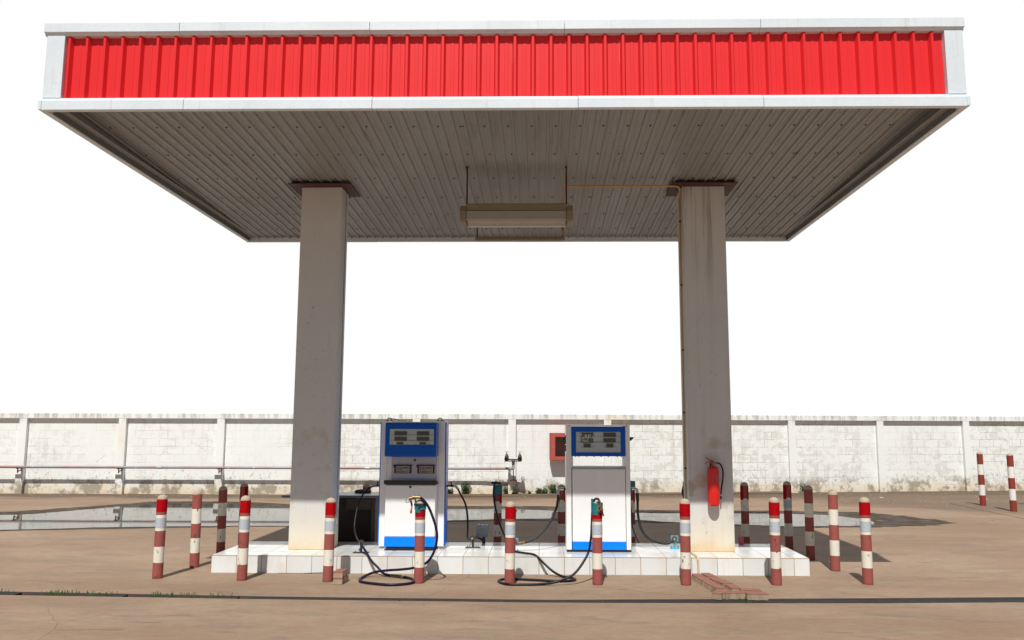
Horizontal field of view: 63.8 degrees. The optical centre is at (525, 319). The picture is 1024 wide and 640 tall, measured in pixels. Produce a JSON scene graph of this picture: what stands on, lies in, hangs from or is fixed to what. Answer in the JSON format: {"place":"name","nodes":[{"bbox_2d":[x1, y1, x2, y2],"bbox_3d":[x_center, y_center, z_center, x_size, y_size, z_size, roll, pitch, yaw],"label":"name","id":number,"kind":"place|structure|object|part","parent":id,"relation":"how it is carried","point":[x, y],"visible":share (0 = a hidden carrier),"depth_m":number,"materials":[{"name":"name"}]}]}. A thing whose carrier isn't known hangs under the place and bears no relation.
{"place":"outdoors","nodes":[
{"label":"outdoors","id":0,"kind":"place"},
{"bbox_2d":[354,489,371,492],"bbox_3d":[-2.293,2.406,11.578,0.253,0.050,0.179,0,-7,1],"label":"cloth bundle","id":1,"kind":"object","parent":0,"point":[361,491],"visible":0.92,"depth_m":11.52,"materials":[{"name":"black fabric"}]},
{"bbox_2d":[0,490,1023,639],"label":"ground","id":2,"kind":"structure","parent":0,"point":[969,552],"depth_m":8.73,"materials":[{"name":"brown concrete"}]},
{"bbox_2d":[152,494,167,578],"bbox_3d":[-4.200,2.491,9.442,0.118,0.958,0.117,0,-7,1],"label":"bollard","id":3,"kind":"object","parent":2,"relation":"on","point":[160,533],"visible":0.98,"depth_m":9.40,"materials":[{"name":"metal"}]},
{"bbox_2d":[189,490,201,567],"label":"bollard","id":4,"kind":"object","parent":2,"relation":"on","point":[195,529],"visible":0.98,"depth_m":10.14,"materials":[{"name":"metal"}]},
{"bbox_2d":[216,486,227,552],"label":"bollard","id":5,"kind":"object","parent":2,"relation":"on","point":[221,520],"visible":0.95,"depth_m":11.15,"materials":[{"name":"paint"}]},
{"bbox_2d":[236,495,250,580],"bbox_3d":[-3.201,2.480,9.338,0.118,0.958,0.117,0,-7,1],"label":"bollard","id":6,"kind":"object","parent":2,"relation":"on","point":[243,540],"visible":0.98,"depth_m":9.30,"materials":[{"name":"metal"}]},
{"bbox_2d":[238,483,248,539],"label":"bollard","id":7,"kind":"object","parent":2,"relation":"on","point":[244,487],"visible":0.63,"depth_m":12.05,"materials":[{"name":"metal"}]},
{"bbox_2d":[323,498,335,581],"bbox_3d":[-2.216,2.483,9.277,0.118,0.940,0.117,0,-8,1],"label":"bollard","id":8,"kind":"object","parent":2,"relation":"on","point":[329,535],"visible":0.98,"depth_m":9.24,"materials":[{"name":"metal"}]},
{"bbox_2d":[281,492,378,541],"bbox_3d":[-2.632,2.808,11.380,1.350,0.800,0.620,0,-7,1],"label":"desk","id":9,"kind":"object","parent":2,"relation":"on","point":[366,526],"visible":0.45,"depth_m":11.55,"materials":[{"name":"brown wood"}]},
{"bbox_2d":[363,483,370,489],"bbox_3d":[-2.326,2.847,11.976,0.118,0.919,0.116,0,-7,1],"label":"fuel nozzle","id":10,"kind":"object","parent":9,"relation":"on","point":[366,485],"visible":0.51,"depth_m":11.99,"materials":[{"name":"paint"}]},
{"bbox_2d":[333,575,348,584],"bbox_3d":[-2.060,2.884,9.136,0.122,0.068,0.214,-1,-8,7],"label":"paving brick","id":11,"kind":"object","parent":2,"relation":"on","point":[339,581],"visible":0.86,"depth_m":9.04,"materials":[{"name":"beige brick"}]},
{"bbox_2d":[333,569,347,577],"bbox_3d":[-2.066,2.816,9.145,0.122,0.068,0.214,0,-7,4],"label":"paving brick","id":12,"kind":"object","parent":11,"relation":"on","point":[339,573],"visible":1,"depth_m":9.06,"materials":[{"name":"beige brick"}]},
{"bbox_2d":[358,497,437,585],"bbox_3d":[-1.658,2.476,9.376,1.300,0.950,0.563,-6,-9,38],"label":"fuel hose","id":13,"kind":"object","parent":2,"relation":"on","point":[379,570],"visible":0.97,"depth_m":9.21,"materials":[{"name":"black rubber"},{"name":"steel"}]},
{"bbox_2d":[414,499,425,583],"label":"bollard","id":14,"kind":"object","parent":2,"relation":"on","point":[420,514],"visible":0.98,"depth_m":9.15,"materials":[{"name":"paint"}]},
{"bbox_2d":[406,492,420,512],"bbox_3d":[-1.262,2.042,9.188,0.163,0.232,0.069,0,-7,1],"label":"fuel nozzle","id":15,"kind":"object","parent":14,"relation":"attached to","point":[413,497],"visible":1,"depth_m":9.19,"materials":[{"name":"gold metal"}]},
{"bbox_2d":[0,501,952,530],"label":"wet ground","id":16,"kind":"structure","parent":2,"relation":"on","point":[903,520],"depth_m":16.34,"materials":[{"name":"concrete"}]},
{"bbox_2d":[0,504,873,529],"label":"puddle water","id":17,"kind":"structure","parent":16,"relation":"on","point":[145,515],"depth_m":15.72,"materials":[{"name":"grey liquid"}]},
{"bbox_2d":[494,485,501,541],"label":"bollard","id":18,"kind":"object","parent":2,"relation":"on","point":[497,528],"visible":0.81,"depth_m":11.86,"materials":[{"name":"paint"}]},
{"bbox_3d":[-0.407,2.354,11.864,0.190,0.078,0.039,0,-7,1],"label":"fuel nozzle","id":19,"kind":"object","parent":18,"relation":"on","visible":0},
{"bbox_2d":[493,481,504,537],"bbox_3d":[-0.321,2.733,11.423,0.082,0.928,0.842,3,-8,-19],"label":"fuel hose","id":20,"kind":"object","parent":19,"relation":"hanging from","point":[502,530],"visible":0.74,"depth_m":11.67,"materials":[{"name":"black rubber"}]},
{"bbox_2d":[504,501,515,582],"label":"bollard","id":21,"kind":"object","parent":2,"relation":"on","point":[510,516],"visible":0.99,"depth_m":9.09,"materials":[{"name":"metal"}]},
{"bbox_2d":[211,541,809,575],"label":"pump island","id":22,"kind":"structure","parent":2,"relation":"on","point":[489,558],"depth_m":9.75,"materials":[{"name":"tile"}]},
{"bbox_2d":[288,183,360,549],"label":"concrete column","id":23,"kind":"structure","parent":22,"relation":"on","point":[316,449],"depth_m":10.56,"materials":[{"name":"paint"}]},
{"bbox_2d":[37,17,970,241],"bbox_3d":[-0.205,-2.113,10.799,8.995,0.911,5.747,0,-7,1],"label":"station canopy","id":24,"kind":"object","parent":23,"relation":"on","point":[793,127],"visible":0.94,"depth_m":8.50,"materials":[{"name":"metal"}]},
{"bbox_2d":[460,166,572,226],"bbox_3d":[-0.113,-1.522,10.201,1.380,0.737,0.325,0,-7,1],"label":"canopy light","id":25,"kind":"object","parent":24,"relation":"hanging from","point":[523,215],"visible":1,"depth_m":10.05,"materials":[{"name":"white metal"}]},
{"bbox_2d":[475,227,564,241],"bbox_3d":[-0.084,-1.388,11.781,1.280,0.506,0.146,0,-7,1],"label":"canopy light","id":26,"kind":"object","parent":24,"relation":"hanging from","point":[498,239],"visible":0.78,"depth_m":11.72,"materials":[{"name":"white metal"}]},
{"bbox_2d":[353,540,368,552],"bbox_3d":[-2.001,2.750,9.990,0.190,0.156,0.089,0,-7,1],"label":"hose bracket","id":27,"kind":"object","parent":22,"relation":"on","point":[362,541],"visible":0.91,"depth_m":9.99,"materials":[{"name":"metal"}]},
{"bbox_2d":[375,418,453,550],"bbox_3d":[-1.442,2.068,10.481,1.026,1.639,0.502,0,-7,1],"label":"fuel pump","id":28,"kind":"object","parent":22,"relation":"on","point":[413,457],"visible":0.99,"depth_m":10.31,"materials":[{"name":"metal"}]},
{"bbox_2d":[354,485,376,541],"bbox_3d":[-2.049,2.422,10.348,0.162,0.659,0.579,-1,-8,10],"label":"fuel hose","id":29,"kind":"object","parent":28,"relation":"attached to","point":[371,486],"visible":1,"depth_m":10.34,"materials":[{"name":"black rubber"}]},
{"bbox_2d":[384,484,436,536],"bbox_3d":[-1.445,2.388,10.324,0.630,0.635,0.156,0,-7,1],"label":"lower door","id":30,"kind":"structure","parent":28,"relation":"in","point":[399,522],"depth_m":10.26,"materials":[{"name":"metal"}]},
{"bbox_2d":[453,485,471,539],"bbox_3d":[-0.806,2.464,10.553,0.286,0.687,0.069,-3,-8,22],"label":"fuel hose","id":31,"kind":"object","parent":28,"relation":"attached to","point":[463,499],"visible":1,"depth_m":10.54,"materials":[{"name":"black rubber"}]},
{"bbox_2d":[465,535,479,547],"bbox_3d":[-0.673,2.814,10.452,0.190,0.156,0.089,0,-7,1],"label":"hose bracket","id":32,"kind":"object","parent":22,"relation":"on","point":[473,538],"visible":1,"depth_m":10.45,"materials":[{"name":"metal"}]},
{"bbox_2d":[476,524,488,542],"bbox_3d":[-0.576,2.822,10.860,0.170,0.248,0.055,0,-7,1],"label":"grey electrical box","id":33,"kind":"object","parent":22,"relation":"on","point":[482,530],"visible":0.98,"depth_m":10.84,"materials":[{"name":"metal"}]},
{"bbox_2d":[561,425,633,551],"bbox_3d":[0.908,2.112,10.421,0.926,1.549,0.468,0,-7,1],"label":"fuel pump","id":34,"kind":"object","parent":22,"relation":"on","point":[609,487],"visible":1,"depth_m":10.20,"materials":[{"name":"metal"}]},
{"bbox_2d":[517,487,563,544],"bbox_3d":[0.186,2.450,10.284,0.625,0.687,0.066,3,-8,-21],"label":"fuel hose","id":35,"kind":"object","parent":34,"relation":"attached to","point":[547,525],"visible":1,"depth_m":10.28,"materials":[{"name":"grey rubber"}]},
{"bbox_2d":[631,487,674,544],"bbox_3d":[1.609,2.482,10.418,0.564,0.722,0.069,2,-8,-12],"label":"fuel hose","id":36,"kind":"object","parent":34,"relation":"attached to","point":[639,522],"visible":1,"depth_m":10.38,"materials":[{"name":"grey rubber"}]},
{"bbox_2d":[670,535,679,548],"bbox_3d":[1.887,2.817,10.435,0.124,0.160,0.122,0,-7,1],"label":"hose bracket","id":37,"kind":"object","parent":22,"relation":"on","point":[674,537],"visible":1,"depth_m":10.43,"materials":[{"name":"blue metal"}]},
{"bbox_2d":[665,182,737,551],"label":"concrete column","id":38,"kind":"structure","parent":22,"relation":"on","point":[708,431],"depth_m":10.46,"materials":[{"name":"paint"}]},
{"bbox_2d":[567,185,699,572],"bbox_3d":[1.287,0.625,10.272,1.524,4.841,0.650,0,-7,1],"label":"electric conduit","id":39,"kind":"object","parent":38,"relation":"attached to","point":[685,468],"visible":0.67,"depth_m":10.69,"materials":[{"name":"metal"}]},
{"bbox_2d":[705,457,723,505],"bbox_3d":[2.334,1.995,10.182,0.195,0.595,0.158,7,-10,-42],"label":"fire extinguisher","id":40,"kind":"object","parent":38,"relation":"attached to","point":[714,496],"visible":1,"depth_m":10.12,"materials":[{"name":"metal"}]},
{"bbox_2d":[738,537,743,544],"bbox_3d":[2.821,2.896,10.786,0.078,0.098,0.078,0,-7,1],"label":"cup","id":41,"kind":"object","parent":22,"relation":"on","point":[740,540],"visible":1,"depth_m":10.76,"materials":[{"name":"pink plastic"}]},
{"bbox_2d":[0,413,1023,494],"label":"boundary wall","id":42,"kind":"structure","parent":2,"relation":"on","point":[865,453],"depth_m":21.41,"materials":[{"name":"white concrete"}]},
{"bbox_2d":[0,466,509,473],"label":"water pipe","id":43,"kind":"object","parent":42,"relation":"attached to","point":[246,467],"visible":0.69,"depth_m":20.96,"materials":[{"name":"metal"}]},
{"bbox_2d":[504,451,521,480],"bbox_3d":[-0.316,3.713,20.853,0.450,0.753,0.361,0,-7,1],"label":"standpipe manifold","id":44,"kind":"object","parent":43,"relation":"attached to","point":[507,458],"visible":1,"depth_m":20.75,"materials":[{"name":"metal"}]},
{"bbox_2d":[549,433,571,459],"bbox_3d":[0.896,3.272,21.261,0.544,0.700,0.235,1,-8,-8],"label":"fire hose cabinet","id":45,"kind":"object","parent":42,"relation":"attached to","point":[556,447],"visible":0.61,"depth_m":21.29,"materials":[{"name":"red metal"}]},
{"bbox_3d":[0.912,3.258,21.155,0.536,0.690,0.018,1,-8,-8],"label":"door","id":46,"kind":"part","parent":45,"relation":"part of","materials":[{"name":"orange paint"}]},
{"bbox_2d":[2,591,1023,600],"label":"drain channel","id":47,"kind":"object","parent":2,"relation":"on","point":[132,595],"visible":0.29,"depth_m":8.38,"materials":[{"name":"black metal"}]},
{"bbox_2d":[0,592,21,594],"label":"drain grate","id":48,"kind":"object","parent":47,"relation":"on","point":[12,593],"visible":0.51,"depth_m":8.54,"materials":[{"name":"metal"}]},
{"bbox_2d":[28,593,127,596],"bbox_3d":[-4.624,2.842,8.462,1.010,0.028,0.147,0,-7,4],"label":"drain grate","id":49,"kind":"object","parent":47,"relation":"on","point":[83,594],"visible":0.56,"depth_m":8.49,"materials":[{"name":"metal"}]},
{"bbox_2d":[133,595,239,598],"bbox_3d":[-3.466,2.834,8.380,1.070,0.028,0.133,0,-7,4],"label":"drain grate","id":50,"kind":"object","parent":47,"relation":"on","point":[220,597],"visible":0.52,"depth_m":8.40,"materials":[{"name":"metal"}]},
{"bbox_2d":[247,597,347,599],"bbox_3d":[-2.307,2.827,8.307,1.010,0.028,0.122,0,-7,3],"label":"drain grate","id":51,"kind":"object","parent":47,"relation":"on","point":[299,598],"visible":0.52,"depth_m":8.32,"materials":[{"name":"metal"}]},
{"bbox_2d":[348,598,399,600],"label":"drain grate","id":52,"kind":"object","parent":47,"relation":"on","point":[379,599],"visible":0.56,"depth_m":8.29,"materials":[{"name":"metal"}]},
{"bbox_2d":[0,589,750,602],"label":"grass tufts","id":53,"kind":"object","parent":47,"relation":"on","point":[158,595],"visible":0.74,"depth_m":8.43,"materials":[{"name":"green plant"}]},
{"bbox_2d":[401,599,501,601],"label":"drain grate","id":54,"kind":"object","parent":47,"relation":"on","point":[461,600],"visible":0.52,"depth_m":8.25,"materials":[{"name":"metal"}]},
{"bbox_2d":[502,600,603,602],"bbox_3d":[0.267,2.820,8.203,1.010,0.028,0.119,0,-7,1],"label":"drain grate","id":55,"kind":"object","parent":47,"relation":"on","point":[568,601],"visible":0.52,"depth_m":8.21,"materials":[{"name":"metal"}]},
{"bbox_2d":[603,600,705,602],"bbox_3d":[1.282,2.823,8.206,1.010,0.028,0.158,0,-7,-1],"label":"drain grate","id":56,"kind":"object","parent":47,"relation":"on","point":[653,601],"visible":0.61,"depth_m":8.22,"materials":[{"name":"metal"}]},
{"bbox_2d":[704,599,807,602],"bbox_3d":[2.298,2.828,8.226,1.010,0.028,0.186,0,-7,-1],"label":"drain grate","id":57,"kind":"object","parent":47,"relation":"on","point":[762,601],"visible":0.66,"depth_m":8.24,"materials":[{"name":"metal"}]},
{"bbox_2d":[803,599,908,602],"bbox_3d":[3.313,2.834,8.252,1.010,0.028,0.214,0,-7,-2],"label":"drain grate","id":58,"kind":"object","parent":47,"relation":"on","point":[855,601],"visible":0.65,"depth_m":8.26,"materials":[{"name":"metal"}]},
{"bbox_2d":[902,598,1007,602],"bbox_3d":[4.329,2.842,8.290,1.010,0.028,0.221,0,-7,-3],"label":"drain grate","id":59,"kind":"object","parent":47,"relation":"on","point":[959,600],"visible":0.69,"depth_m":8.31,"materials":[{"name":"metal"}]},
{"bbox_2d":[999,598,1023,601],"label":"drain grate","id":60,"kind":"object","parent":47,"relation":"on","point":[1014,599],"visible":0.63,"depth_m":8.37,"materials":[{"name":"metal"}]},
{"bbox_2d":[31,491,1001,507],"bbox_3d":[0.363,4.418,20.566,25.928,0.012,4.771,0,-7,1],"label":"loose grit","id":61,"kind":"object","parent":2,"relation":"on","point":[674,495],"visible":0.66,"depth_m":20.63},
{"bbox_2d":[497,497,597,585],"bbox_3d":[0.075,2.474,9.339,1.424,0.944,0.831,-7,-10,44],"label":"fuel hose","id":62,"kind":"object","parent":2,"relation":"on","point":[549,581],"visible":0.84,"depth_m":9.20,"materials":[{"name":"black rubber"}]},
{"bbox_2d":[558,484,564,542],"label":"bollard","id":63,"kind":"object","parent":2,"relation":"on","point":[561,521],"visible":0.72,"depth_m":11.88,"materials":[{"name":"paint"}]},
{"bbox_2d":[591,498,602,584],"bbox_3d":[0.793,2.466,9.132,0.136,0.949,0.136,0,-7,1],"label":"bollard","id":64,"kind":"object","parent":2,"relation":"on","point":[597,565],"visible":0.93,"depth_m":9.09,"materials":[{"name":"metal"}]},
{"bbox_2d":[596,498,603,515],"bbox_3d":[0.819,2.069,9.103,0.088,0.199,0.048,-6,-9,37],"label":"fuel nozzle","id":65,"kind":"object","parent":64,"relation":"attached to","point":[600,506],"visible":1,"depth_m":9.09,"materials":[{"name":"gold metal"}]},
{"bbox_2d":[448,491,782,496],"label":"ledge ground","id":66,"kind":"structure","parent":2,"relation":"on","point":[555,494],"depth_m":20.91,"materials":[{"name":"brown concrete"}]},
{"bbox_2d":[459,482,470,493],"bbox_3d":[-1.534,4.289,20.986,0.285,0.333,0.200,-2,-8,15],"label":"weed","id":67,"kind":"object","parent":66,"relation":"on","point":[465,489],"visible":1,"depth_m":20.98,"materials":[{"name":"green plant"}]},
{"bbox_2d":[535,488,542,493],"bbox_3d":[0.338,4.404,21.169,0.217,0.187,0.159,0,-7,1],"label":"weed","id":68,"kind":"object","parent":66,"relation":"on","point":[538,491],"visible":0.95,"depth_m":21.16,"materials":[{"name":"green plant"}]},
{"bbox_2d":[548,484,557,493],"bbox_3d":[0.709,4.366,21.230,0.299,0.267,0.162,0,-7,1],"label":"weed","id":69,"kind":"object","parent":66,"relation":"on","point":[553,490],"visible":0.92,"depth_m":21.22,"materials":[{"name":"green plant"}]},
{"bbox_2d":[630,481,634,542],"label":"bollard","id":70,"kind":"object","parent":2,"relation":"on","point":[632,483],"visible":0.38,"depth_m":11.82,"materials":[{"name":"metal"}]},
{"bbox_2d":[631,507,639,542],"bbox_3d":[1.530,2.788,11.398,0.054,0.838,0.754,1,-8,-8],"label":"fuel hose","id":71,"kind":"object","parent":2,"relation":"on","point":[633,527],"visible":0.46,"depth_m":11.50,"materials":[{"name":"black rubber"}]},
{"bbox_2d":[679,499,690,585],"bbox_3d":[1.769,2.467,9.126,0.118,0.953,0.117,0,-7,1],"label":"bollard","id":72,"kind":"object","parent":2,"relation":"on","point":[685,541],"visible":0.96,"depth_m":9.08,"materials":[{"name":"paint"}]},
{"bbox_2d":[692,573,704,581],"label":"paving brick","id":73,"kind":"object","parent":2,"relation":"on","point":[695,576],"visible":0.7,"depth_m":9.30,"materials":[{"name":"red brick"}]},
{"bbox_2d":[697,577,712,585],"bbox_3d":[1.975,2.897,9.100,0.122,0.068,0.214,2,-8,-6],"label":"paving brick","id":74,"kind":"object","parent":2,"relation":"on","point":[700,580],"visible":0.72,"depth_m":9.06,"materials":[{"name":"red brick"}]},
{"bbox_2d":[701,573,715,578],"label":"paving brick","id":75,"kind":"object","parent":2,"relation":"on","point":[707,575],"visible":0.5,"depth_m":9.29,"materials":[{"name":"red brick"}]},
{"bbox_2d":[704,581,715,589],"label":"paving brick","id":76,"kind":"object","parent":2,"relation":"on","point":[707,584],"visible":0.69,"depth_m":8.88,"materials":[{"name":"red brick"}]},
{"bbox_2d":[709,576,722,582],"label":"paving brick","id":77,"kind":"object","parent":2,"relation":"on","point":[714,578],"visible":0.45,"depth_m":9.12,"materials":[{"name":"red brick"}]},
{"bbox_2d":[711,584,725,591],"bbox_3d":[2.018,2.832,8.652,0.122,0.068,0.214,1,-9,-4],"label":"paving brick","id":78,"kind":"object","parent":2,"relation":"on","point":[715,587],"visible":0.6,"depth_m":8.62,"materials":[{"name":"red brick"}]},
{"bbox_2d":[712,589,729,599],"bbox_3d":[1.986,2.799,8.383,0.122,0.068,0.214,-7,-10,39],"label":"paving brick","id":79,"kind":"object","parent":2,"relation":"on","point":[718,594],"visible":0.91,"depth_m":8.32,"materials":[{"name":"brick"}]},
{"bbox_2d":[716,580,732,586],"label":"paving brick","id":80,"kind":"object","parent":2,"relation":"on","point":[722,582],"visible":0.52,"depth_m":8.85,"materials":[{"name":"red brick"}]},
{"bbox_2d":[724,584,741,590],"bbox_3d":[2.183,2.840,8.687,0.122,0.068,0.214,2,-7,-9],"label":"paving brick","id":81,"kind":"object","parent":2,"relation":"on","point":[731,587],"visible":0.59,"depth_m":8.64,"materials":[{"name":"red brick"}]},
{"bbox_2d":[725,590,744,599],"bbox_3d":[2.124,2.805,8.388,0.214,0.068,0.122,0,-7,-5],"label":"paving brick","id":82,"kind":"object","parent":2,"relation":"on","point":[737,594],"visible":0.91,"depth_m":8.34,"materials":[{"name":"beige brick"}]},
{"bbox_2d":[740,482,749,543],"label":"bollard","id":83,"kind":"object","parent":2,"relation":"on","point":[744,499],"visible":0.9,"depth_m":11.79,"materials":[{"name":"paint"}]},
{"bbox_2d":[739,588,761,591],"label":"paving brick","id":84,"kind":"object","parent":2,"relation":"on","point":[750,589],"visible":0.45,"depth_m":8.46,"materials":[{"name":"red brick"}]},
{"bbox_2d":[745,591,767,600],"bbox_3d":[2.332,2.794,8.330,0.214,0.068,0.122,1,-7,-1],"label":"paving brick","id":85,"kind":"object","parent":2,"relation":"on","point":[757,596],"visible":0.95,"depth_m":8.28,"materials":[{"name":"beige brick"}]},
{"bbox_2d":[769,497,781,585],"bbox_3d":[2.771,2.463,9.139,0.118,0.970,0.117,0,-7,1],"label":"bollard","id":86,"kind":"object","parent":2,"relation":"on","point":[775,540],"visible":0.98,"depth_m":9.10,"materials":[{"name":"metal"}]},
{"bbox_2d":[783,481,792,548],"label":"bollard","id":87,"kind":"object","parent":2,"relation":"on","point":[787,506],"visible":0.94,"depth_m":11.83,"materials":[{"name":"paint"}]},
{"bbox_2d":[804,485,814,559],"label":"bollard","id":88,"kind":"object","parent":2,"relation":"on","point":[809,523],"visible":0.97,"depth_m":10.86,"materials":[{"name":"paint"}]},
{"bbox_2d":[828,490,840,571],"bbox_3d":[3.764,2.577,10.048,0.114,0.985,0.114,-1,-7,12],"label":"bollard","id":89,"kind":"object","parent":2,"relation":"on","point":[834,530],"visible":0.97,"depth_m":10.01,"materials":[{"name":"metal"}]},
{"bbox_2d":[859,497,873,584],"bbox_3d":[3.804,2.474,9.197,0.118,0.968,0.117,0,-8,1],"label":"bollard","id":90,"kind":"object","parent":2,"relation":"on","point":[866,541],"visible":0.99,"depth_m":9.15,"materials":[{"name":"paint"}]},
{"bbox_2d":[0,0,1023,420],"label":"sky","id":91,"kind":"structure","parent":0,"point":[118,295],"materials":[{"name":"white"}]},
{"bbox_2d":[949,503,1023,518],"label":"pavement","id":92,"kind":"structure","parent":0,"point":[1001,508],"depth_m":17.97,"materials":[{"name":"brown concrete"}]},
{"bbox_2d":[976,452,985,505],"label":"bollard","id":93,"kind":"object","parent":92,"relation":"on","point":[981,480],"visible":0.94,"depth_m":18.46,"materials":[{"name":"concrete"}]},
{"bbox_2d":[1006,453,1016,511],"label":"bollard","id":94,"kind":"object","parent":92,"relation":"on","point":[1011,482],"visible":0.94,"depth_m":17.15,"materials":[{"name":"concrete"}]}
]}

